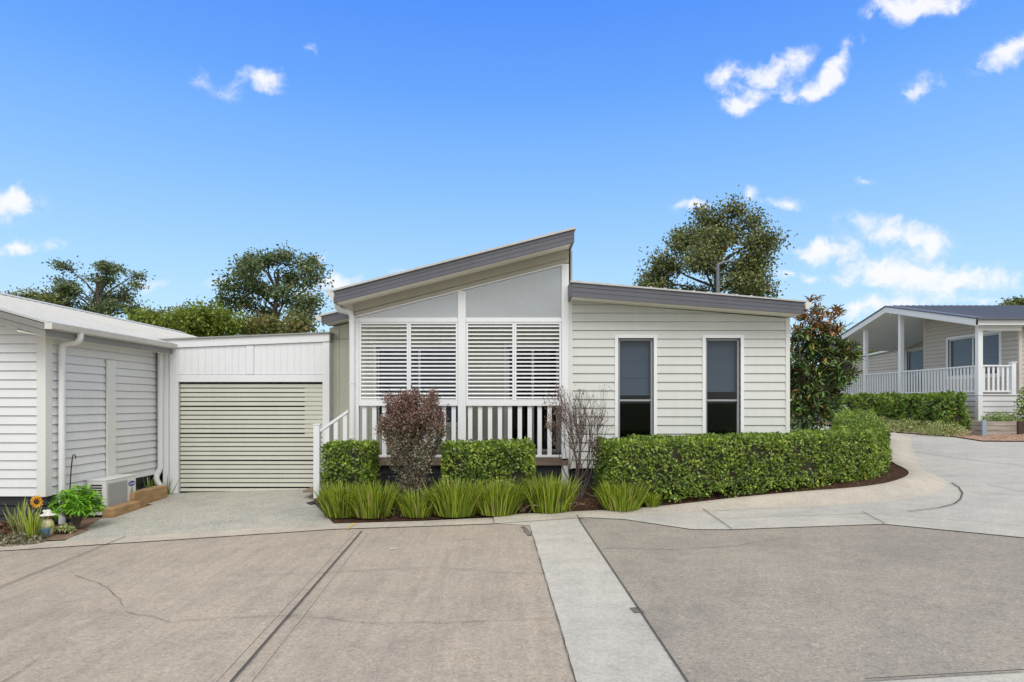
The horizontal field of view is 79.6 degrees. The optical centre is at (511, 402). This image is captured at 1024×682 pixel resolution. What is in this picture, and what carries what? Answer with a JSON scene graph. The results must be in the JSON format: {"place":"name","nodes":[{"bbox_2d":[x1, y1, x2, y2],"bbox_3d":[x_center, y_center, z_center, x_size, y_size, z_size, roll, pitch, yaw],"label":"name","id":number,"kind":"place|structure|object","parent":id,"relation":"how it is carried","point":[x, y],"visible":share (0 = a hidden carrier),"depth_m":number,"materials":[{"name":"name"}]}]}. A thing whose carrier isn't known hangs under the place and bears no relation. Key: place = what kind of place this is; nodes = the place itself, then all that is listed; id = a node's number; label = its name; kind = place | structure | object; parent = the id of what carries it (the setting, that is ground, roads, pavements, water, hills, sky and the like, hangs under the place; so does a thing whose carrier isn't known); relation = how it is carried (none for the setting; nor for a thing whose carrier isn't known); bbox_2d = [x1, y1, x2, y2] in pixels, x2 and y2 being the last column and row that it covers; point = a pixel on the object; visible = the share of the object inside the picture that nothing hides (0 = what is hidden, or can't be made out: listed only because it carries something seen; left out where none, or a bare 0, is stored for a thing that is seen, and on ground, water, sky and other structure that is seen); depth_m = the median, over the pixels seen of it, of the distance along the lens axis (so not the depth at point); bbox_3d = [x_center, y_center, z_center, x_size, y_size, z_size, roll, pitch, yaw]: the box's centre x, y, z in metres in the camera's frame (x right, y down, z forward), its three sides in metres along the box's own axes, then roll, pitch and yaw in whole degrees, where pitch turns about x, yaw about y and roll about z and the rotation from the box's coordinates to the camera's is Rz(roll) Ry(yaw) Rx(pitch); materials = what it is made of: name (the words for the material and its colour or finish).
{"place":"outdoors","nodes":[
{"label":"outdoors","id":0,"kind":"place"},
{"bbox_2d":[0,516,101,541],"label":"garden soil","id":1,"kind":"structure","parent":0,"point":[87,522],"depth_m":8.68,"materials":[{"name":"brown soil"}]},
{"bbox_2d":[0,518,21,537],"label":"groundcover plant","id":2,"kind":"object","parent":1,"relation":"on","point":[2,529],"visible":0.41,"depth_m":8.09,"materials":[{"name":"orange plant"}]},
{"bbox_2d":[4,495,27,529],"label":"snake plant","id":3,"kind":"object","parent":1,"relation":"on","point":[23,505],"visible":0.38,"depth_m":8.33,"materials":[{"name":"green plant"}]},
{"bbox_2d":[0,530,45,546],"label":"groundcover plant","id":4,"kind":"object","parent":1,"relation":"on","point":[6,541],"visible":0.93,"depth_m":7.91,"materials":[{"name":"green plant"}]},
{"bbox_2d":[2,507,51,538],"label":"strap leaf plant","id":5,"kind":"object","parent":1,"relation":"on","point":[19,529],"visible":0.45,"depth_m":8.15,"materials":[{"name":"green plant"}]},
{"bbox_2d":[15,503,43,539],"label":"strap leaf plant","id":6,"kind":"object","parent":1,"relation":"on","point":[32,527],"visible":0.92,"depth_m":8.00,"materials":[{"name":"green plant"}]},
{"bbox_2d":[30,495,42,512],"bbox_3d":[-6.563,1.576,8.494,0.194,0.603,0.048,0,0,0],"label":"sunflower ornament","id":7,"kind":"object","parent":1,"relation":"on","point":[37,502],"visible":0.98,"depth_m":8.48,"materials":[{"name":"yellow metal"}]},
{"bbox_2d":[24,531,49,541],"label":"groundcover plant","id":8,"kind":"object","parent":1,"relation":"on","point":[44,536],"visible":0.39,"depth_m":8.14,"materials":[{"name":"green plant"}]},
{"bbox_2d":[38,527,50,537],"bbox_3d":[-6.336,1.768,8.300,0.170,0.145,0.170,0,0,0],"label":"flower pot","id":9,"kind":"object","parent":1,"relation":"on","point":[46,530],"visible":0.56,"depth_m":8.27,"materials":[{"name":"blue ceramic"}]},
{"bbox_2d":[40,509,55,535],"bbox_3d":[-6.362,1.643,8.420,0.206,0.355,0.200,0,0,0],"label":"garden figurine","id":10,"kind":"object","parent":1,"relation":"on","point":[49,523],"visible":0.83,"depth_m":8.38,"materials":[{"name":"beige ceramic"}]},
{"bbox_2d":[54,523,77,533],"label":"leafy plant","id":11,"kind":"object","parent":1,"relation":"on","point":[65,528],"visible":0.94,"depth_m":8.46,"materials":[{"name":"green plant"}]},
{"bbox_2d":[67,454,75,524],"bbox_3d":[-6.450,1.326,9.000,0.134,1.140,0.016,0,0,0],"label":"garden hook","id":12,"kind":"object","parent":1,"relation":"on","point":[70,478],"visible":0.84,"depth_m":8.99,"materials":[{"name":"black metal"}]},
{"bbox_2d":[46,484,108,529],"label":"leafy plant","id":13,"kind":"object","parent":1,"relation":"on","point":[79,504],"visible":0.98,"depth_m":8.71,"materials":[{"name":"green plant"}]},
{"bbox_2d":[86,474,135,516],"bbox_3d":[-6.543,1.540,10.070,0.326,0.640,0.792,0,0,0],"label":"air conditioner","id":14,"kind":"object","parent":1,"relation":"on","point":[116,489],"visible":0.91,"depth_m":9.87,"materials":[{"name":"white metal"}]},
{"bbox_2d":[130,485,166,507],"bbox_3d":[-6.410,1.757,10.765,0.190,0.486,0.970,0,0,1],"label":"timber sleeper","id":15,"kind":"object","parent":1,"relation":"on","point":[145,497],"visible":0.41,"depth_m":10.71,"materials":[{"name":"brown wood"}]},
{"bbox_2d":[143,477,158,487],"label":"strap leaf plant","id":16,"kind":"object","parent":1,"relation":"on","point":[148,484],"visible":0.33,"depth_m":11.32,"materials":[{"name":"green plant"}]},
{"bbox_2d":[159,475,180,494],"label":"strap leaf plant","id":17,"kind":"object","parent":1,"relation":"on","point":[169,485],"visible":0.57,"depth_m":11.55,"materials":[{"name":"green plant"}]},
{"bbox_2d":[102,501,140,517],"bbox_3d":[-6.290,1.825,9.910,0.190,0.350,0.720,0,0,-2],"label":"timber sleeper","id":18,"kind":"object","parent":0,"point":[114,511],"visible":0.43,"depth_m":9.75,"materials":[{"name":"brown wood"}]},
{"bbox_2d":[66,489,333,539],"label":"driveway","id":19,"kind":"structure","parent":0,"point":[188,512],"depth_m":9.52,"materials":[{"name":"concrete"}]},
{"bbox_2d":[0,515,582,550],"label":"path","id":20,"kind":"structure","parent":0,"point":[80,542],"depth_m":8.30,"materials":[{"name":"concrete"}]},
{"bbox_2d":[0,0,1023,376],"label":"sky","id":21,"kind":"structure","parent":0,"point":[171,140],"materials":[{"name":"blue"}]},
{"bbox_2d":[2,432,1023,681],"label":"road","id":22,"kind":"structure","parent":0,"point":[880,602],"depth_m":4.95,"materials":[{"name":"concrete"}]},
{"bbox_2d":[153,332,334,492],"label":"garage","id":23,"kind":"structure","parent":22,"relation":"on","point":[240,412],"depth_m":11.73,"materials":[{"name":"metal"}]},
{"bbox_2d":[180,384,322,490],"bbox_3d":[-4.976,0.673,11.751,2.716,2.048,0.031,0,0,0],"label":"garage door","id":24,"kind":"structure","parent":23,"relation":"in","point":[313,394],"depth_m":11.74,"materials":[{"name":"beige metal"}]},
{"bbox_2d":[0,524,574,681],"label":"road slab","id":25,"kind":"structure","parent":22,"relation":"attached to","point":[64,621],"depth_m":5.05,"materials":[{"name":"brown concrete"}]},
{"bbox_2d":[215,534,446,681],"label":"road tooling","id":26,"kind":"object","parent":25,"relation":"on","point":[308,608],"visible":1,"depth_m":4.67,"materials":[{"name":"grey concrete"}]},
{"bbox_2d":[2,512,798,681],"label":"road cracks","id":27,"kind":"object","parent":25,"relation":"on","point":[327,617],"visible":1,"depth_m":4.88,"materials":[{"name":"grey concrete"}]},
{"bbox_2d":[0,455,1023,681],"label":"road joints","id":28,"kind":"object","parent":25,"relation":"on","point":[284,619],"visible":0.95,"depth_m":4.85,"materials":[{"name":"grey concrete"}]},
{"bbox_2d":[521,526,644,611],"bbox_3d":[0.540,1.617,6.394,0.120,0.025,3.494,0,0,-14],"label":"road patch","id":29,"kind":"object","parent":25,"relation":"on","point":[634,609],"visible":1,"depth_m":4.81,"materials":[{"name":"grey concrete"}]},
{"bbox_2d":[497,518,686,681],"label":"road strip","id":30,"kind":"object","parent":22,"relation":"on","point":[609,635],"visible":1,"depth_m":4.68,"materials":[{"name":"concrete"}]},
{"bbox_2d":[314,436,908,522],"bbox_3d":[4.676,1.335,14.029,7.783,0.746,17.572,0,0,42],"label":"garden bed","id":31,"kind":"object","parent":22,"relation":"on","point":[893,476],"visible":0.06,"depth_m":9.80,"materials":[{"name":"brown soil"}]},
{"bbox_2d":[310,480,377,517],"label":"strap leaf clump","id":32,"kind":"object","parent":31,"relation":"on","point":[334,506],"visible":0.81,"depth_m":8.94,"materials":[{"name":"green plant"}]},
{"bbox_2d":[319,438,380,493],"bbox_3d":[-2.603,1.173,9.936,0.875,1.163,0.910,0,0,0],"label":"hedge","id":33,"kind":"object","parent":31,"relation":"on","point":[344,461],"visible":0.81,"depth_m":9.67,"materials":[{"name":"green plant"}]},
{"bbox_2d":[332,480,407,518],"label":"strap leaf clump","id":34,"kind":"object","parent":31,"relation":"on","point":[379,502],"visible":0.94,"depth_m":8.86,"materials":[{"name":"green plant"}]},
{"bbox_2d":[373,385,449,497],"bbox_3d":[-1.559,0.736,9.544,1.155,2.007,0.882,0,0,0],"label":"shrub","id":35,"kind":"object","parent":31,"relation":"on","point":[404,424],"visible":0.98,"depth_m":9.40,"materials":[{"name":"purple plant"}]},
{"bbox_2d":[392,488,435,517],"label":"strap leaf clump","id":36,"kind":"object","parent":31,"relation":"on","point":[415,506],"visible":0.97,"depth_m":8.79,"materials":[{"name":"green plant"}]},
{"bbox_2d":[417,474,493,517],"bbox_3d":[-0.819,1.350,9.022,1.314,0.565,1.200,0,0,30],"label":"strap leaf clump","id":37,"kind":"object","parent":31,"relation":"on","point":[450,502],"visible":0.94,"depth_m":8.76,"materials":[{"name":"green plant"}]},
{"bbox_2d":[343,502,578,517],"bbox_3d":[-0.825,1.564,8.975,3.734,0.218,0.530,0,0,0],"label":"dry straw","id":38,"kind":"object","parent":31,"relation":"on","point":[482,506],"visible":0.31,"depth_m":8.93,"materials":[{"name":"brown plant"}]},
{"bbox_2d":[440,436,536,492],"bbox_3d":[-0.374,1.128,9.957,1.564,1.141,0.889,0,0,0],"label":"hedge","id":39,"kind":"object","parent":31,"relation":"on","point":[483,460],"visible":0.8,"depth_m":9.65,"materials":[{"name":"green plant"}]},
{"bbox_2d":[467,475,529,516],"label":"strap leaf clump","id":40,"kind":"object","parent":31,"relation":"on","point":[502,499],"visible":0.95,"depth_m":8.76,"materials":[{"name":"green plant"}]},
{"bbox_2d":[514,470,585,513],"bbox_3d":[0.556,1.299,9.088,1.182,0.585,1.223,0,0,-43],"label":"strap leaf clump","id":41,"kind":"object","parent":31,"relation":"on","point":[551,496],"visible":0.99,"depth_m":8.86,"materials":[{"name":"green plant"}]},
{"bbox_2d":[543,382,613,499],"bbox_3d":[1.034,0.619,9.800,1.113,1.888,0.870,0,0,0],"label":"shrub","id":42,"kind":"object","parent":31,"relation":"on","point":[571,423],"visible":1,"depth_m":9.74,"materials":[{"name":"brown plant"}]},
{"bbox_2d":[590,479,650,510],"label":"strap leaf clump","id":43,"kind":"object","parent":31,"relation":"on","point":[621,497],"visible":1,"depth_m":8.85,"materials":[{"name":"green plant"}]},
{"bbox_2d":[338,471,904,520],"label":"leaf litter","id":44,"kind":"object","parent":31,"relation":"on","point":[709,497],"visible":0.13,"depth_m":9.80,"materials":[{"name":"brown plant"}]},
{"bbox_2d":[580,488,713,498],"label":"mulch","id":45,"kind":"object","parent":31,"relation":"on","point":[661,498],"visible":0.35,"depth_m":9.58,"materials":[{"name":"brown soil"}]},
{"bbox_2d":[643,490,664,506],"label":"strap leaf clump","id":46,"kind":"object","parent":31,"relation":"on","point":[653,501],"visible":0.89,"depth_m":9.06,"materials":[{"name":"green plant"}]},
{"bbox_2d":[592,409,892,502],"bbox_3d":[6.309,0.888,12.732,11.973,1.470,3.059,0,0,-43],"label":"hedge","id":47,"kind":"object","parent":31,"relation":"on","point":[850,442],"visible":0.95,"depth_m":9.74,"materials":[{"name":"green plant"}]},
{"bbox_2d":[790,412,825,432],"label":"shrub","id":48,"kind":"object","parent":31,"relation":"on","point":[798,426],"visible":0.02,"depth_m":15.14,"materials":[{"name":"green plant"}]},
{"bbox_2d":[790,294,865,429],"bbox_3d":[6.338,-0.408,12.704,1.702,3.656,1.527,0,0,0],"label":"magnolia tree","id":49,"kind":"object","parent":31,"relation":"on","point":[813,344],"visible":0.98,"depth_m":12.46,"materials":[{"name":"green plant"}]},
{"bbox_2d":[494,433,945,519],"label":"kerb","id":50,"kind":"structure","parent":22,"relation":"on","point":[918,480],"depth_m":9.32,"materials":[{"name":"concrete"}]},
{"bbox_2d":[592,508,1023,536],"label":"gutter strip","id":51,"kind":"object","parent":22,"relation":"on","point":[783,517],"visible":1,"depth_m":7.97,"materials":[{"name":"concrete"}]},
{"bbox_2d":[813,420,1023,440],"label":"pebble bed","id":52,"kind":"object","parent":22,"relation":"on","point":[1016,437],"visible":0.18,"depth_m":17.83,"materials":[{"name":"beige gravel"}]},
{"bbox_2d":[821,392,892,421],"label":"hedge","id":53,"kind":"object","parent":52,"relation":"on","point":[861,401],"visible":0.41,"depth_m":24.50,"materials":[{"name":"green plant"}]},
{"bbox_2d":[877,415,899,428],"bbox_3d":[13.355,0.744,22.290,1.308,0.591,1.545,0,0,0],"label":"ground cover mound","id":54,"kind":"object","parent":52,"relation":"on","point":[886,421],"visible":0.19,"depth_m":21.98,"materials":[{"name":"green plant"}]},
{"bbox_2d":[888,417,930,432],"bbox_3d":[13.384,0.772,20.697,1.339,0.573,1.645,0,0,0],"label":"ground cover mound","id":55,"kind":"object","parent":52,"relation":"on","point":[905,426],"visible":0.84,"depth_m":20.54,"materials":[{"name":"green plant"}]},
{"bbox_2d":[876,390,972,431],"bbox_3d":[14.306,0.299,21.558,1.383,1.517,3.596,0,0,0],"label":"hedge","id":56,"kind":"object","parent":52,"relation":"on","point":[930,406],"visible":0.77,"depth_m":20.59,"materials":[{"name":"green plant"}]},
{"bbox_2d":[914,419,969,436],"bbox_3d":[13.316,0.807,19.068,1.312,0.585,1.768,0,0,0],"label":"ground cover mound","id":57,"kind":"object","parent":52,"relation":"on","point":[936,430],"visible":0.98,"depth_m":18.91,"materials":[{"name":"green plant"}]},
{"bbox_2d":[971,420,1022,435],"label":"planter box","id":58,"kind":"object","parent":52,"relation":"on","point":[984,428],"visible":0.85,"depth_m":18.20,"materials":[{"name":"brown wood"}]},
{"bbox_2d":[978,411,1016,420],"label":"planter shrub","id":59,"kind":"object","parent":58,"relation":"in","point":[1004,417],"visible":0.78,"depth_m":18.41,"materials":[{"name":"green plant"}]},
{"bbox_2d":[1012,387,1023,431],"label":"shrub","id":60,"kind":"object","parent":52,"relation":"on","point":[1020,410],"visible":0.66,"depth_m":18.89,"materials":[{"name":"green plant"}]},
{"bbox_2d":[873,672,1023,681],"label":"road edge","id":61,"kind":"object","parent":22,"relation":"on","point":[1012,677],"visible":1,"depth_m":3.48,"materials":[{"name":"concrete"}]},
{"bbox_2d":[716,260,735,292],"bbox_3d":[7.660,-1.950,22.000,0.751,6.326,0.175,0,0,0],"label":"street lamp","id":62,"kind":"object","parent":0,"point":[717,276],"visible":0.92,"depth_m":21.96,"materials":[{"name":"grey metal"}]},
{"bbox_2d":[794,410,832,426],"bbox_3d":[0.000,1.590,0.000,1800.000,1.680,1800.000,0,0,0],"label":"ground","id":63,"kind":"structure","parent":0,"point":[828,425],"depth_m":26.91,"materials":[{"name":"soil"}]},
{"bbox_2d":[1,284,76,307],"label":"bushy tree","id":64,"kind":"object","parent":63,"relation":"on","point":[35,295],"visible":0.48,"depth_m":45.69,"materials":[{"name":"green plant"}]},
{"bbox_2d":[32,256,155,320],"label":"gum tree","id":65,"kind":"object","parent":63,"relation":"on","point":[108,302],"visible":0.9,"depth_m":47.57,"materials":[{"name":"green plant"}]},
{"bbox_2d":[0,292,195,529],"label":"house","id":66,"kind":"structure","parent":63,"relation":"on","point":[81,385],"depth_m":9.48,"materials":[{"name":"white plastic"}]},
{"bbox_2d":[121,299,196,317],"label":"bushy tree","id":67,"kind":"object","parent":63,"relation":"on","point":[162,310],"visible":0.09,"depth_m":49.36,"materials":[{"name":"green plant"}]},
{"bbox_2d":[115,299,208,336],"bbox_3d":[-16.495,-1.369,29.900,4.637,6.884,5.421,0,0,-21],"label":"bushy tree","id":68,"kind":"object","parent":63,"relation":"on","point":[154,319],"visible":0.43,"depth_m":28.16,"materials":[{"name":"green plant"}]},
{"bbox_2d":[160,296,257,336],"bbox_3d":[-14.525,-1.525,29.640,4.588,7.124,4.013,0,0,0],"label":"bushy tree","id":69,"kind":"object","parent":63,"relation":"on","point":[211,320],"visible":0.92,"depth_m":28.77,"materials":[{"name":"green plant"}]},
{"bbox_2d":[208,240,334,324],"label":"gum tree","id":70,"kind":"object","parent":63,"relation":"on","point":[248,267],"visible":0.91,"depth_m":41.21,"materials":[{"name":"green plant"}]},
{"bbox_2d":[228,306,324,334],"bbox_3d":[-11.992,-1.512,31.668,5.346,6.946,4.994,0,0,0],"label":"bushy tree","id":71,"kind":"object","parent":63,"relation":"on","point":[270,324],"visible":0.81,"depth_m":30.48,"materials":[{"name":"green plant"}]},
{"bbox_2d":[303,227,811,499],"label":"house","id":72,"kind":"structure","parent":63,"relation":"on","point":[494,343],"depth_m":10.69,"materials":[{"name":"paint"}]},
{"bbox_2d":[374,344,457,426],"bbox_3d":[-1.813,-0.327,12.048,1.763,1.617,0.175,0,0,0],"label":"window","id":73,"kind":"structure","parent":72,"relation":"in","point":[449,412],"depth_m":12.10,"materials":[{"name":"white paint"}]},
{"bbox_2d":[504,344,560,450],"bbox_3d":[0.407,-0.093,12.020,1.120,2.095,0.120,0,0,0],"label":"sliding door","id":74,"kind":"structure","parent":72,"relation":"in","point":[558,444],"depth_m":12.02,"materials":[{"name":"white paint"}]},
{"bbox_2d":[614,335,656,437],"bbox_3d":[2.152,-0.143,10.740,0.734,2.066,0.161,0,0,0],"label":"window","id":75,"kind":"structure","parent":72,"relation":"in","point":[634,365],"depth_m":10.81,"materials":[{"name":"grey metal"}]},
{"bbox_2d":[702,335,743,433],"bbox_3d":[3.668,-0.143,10.740,0.722,2.066,0.161,0,0,0],"label":"window","id":76,"kind":"structure","parent":72,"relation":"in","point":[720,353],"depth_m":10.81,"materials":[{"name":"grey metal"}]},
{"bbox_2d":[632,185,797,297],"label":"gum tree","id":77,"kind":"object","parent":63,"relation":"on","point":[714,235],"visible":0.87,"depth_m":40.72,"materials":[{"name":"green plant"}]},
{"bbox_2d":[790,362,862,417],"bbox_3d":[15.098,-0.565,31.089,4.694,3.610,4.519,0,0,23],"label":"bushy tree","id":78,"kind":"object","parent":63,"relation":"on","point":[792,409],"visible":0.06,"depth_m":30.90,"materials":[{"name":"green plant"}]},
{"bbox_2d":[828,316,852,355],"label":"tree","id":79,"kind":"object","parent":63,"relation":"on","point":[843,326],"visible":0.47,"depth_m":40.10,"materials":[{"name":"white"}]},
{"bbox_2d":[835,351,878,355],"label":"bushy tree","id":80,"kind":"object","parent":63,"relation":"on","point":[861,352],"visible":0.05,"depth_m":46.22,"materials":[{"name":"green plant"}]},
{"bbox_2d":[833,305,1023,428],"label":"house","id":81,"kind":"structure","parent":63,"relation":"on","point":[975,353],"depth_m":22.92,"materials":[{"name":"white paint"}]},
{"bbox_2d":[905,347,923,391],"bbox_3d":[18.648,-1.395,27.600,0.175,2.210,2.800,0,0,0],"label":"sliding door","id":82,"kind":"structure","parent":81,"relation":"in","point":[920,357],"depth_m":28.50,"materials":[{"name":"white paint"}]},
{"bbox_2d":[946,331,1001,379],"bbox_3d":[16.648,-1.670,22.125,0.175,1.600,2.650,0,0,0],"label":"window","id":83,"kind":"structure","parent":81,"relation":"in","point":[998,355],"depth_m":22.20,"materials":[{"name":"grey glass"}]},
{"bbox_2d":[995,295,1023,305],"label":"bushy tree","id":84,"kind":"object","parent":63,"relation":"on","point":[1017,301],"visible":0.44,"depth_m":61.79,"materials":[{"name":"green plant"}]},
{"bbox_2d":[731,425,1023,525],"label":"side road","id":85,"kind":"structure","parent":0,"point":[995,501],"depth_m":10.04,"materials":[{"name":"grey concrete"}]}
]}

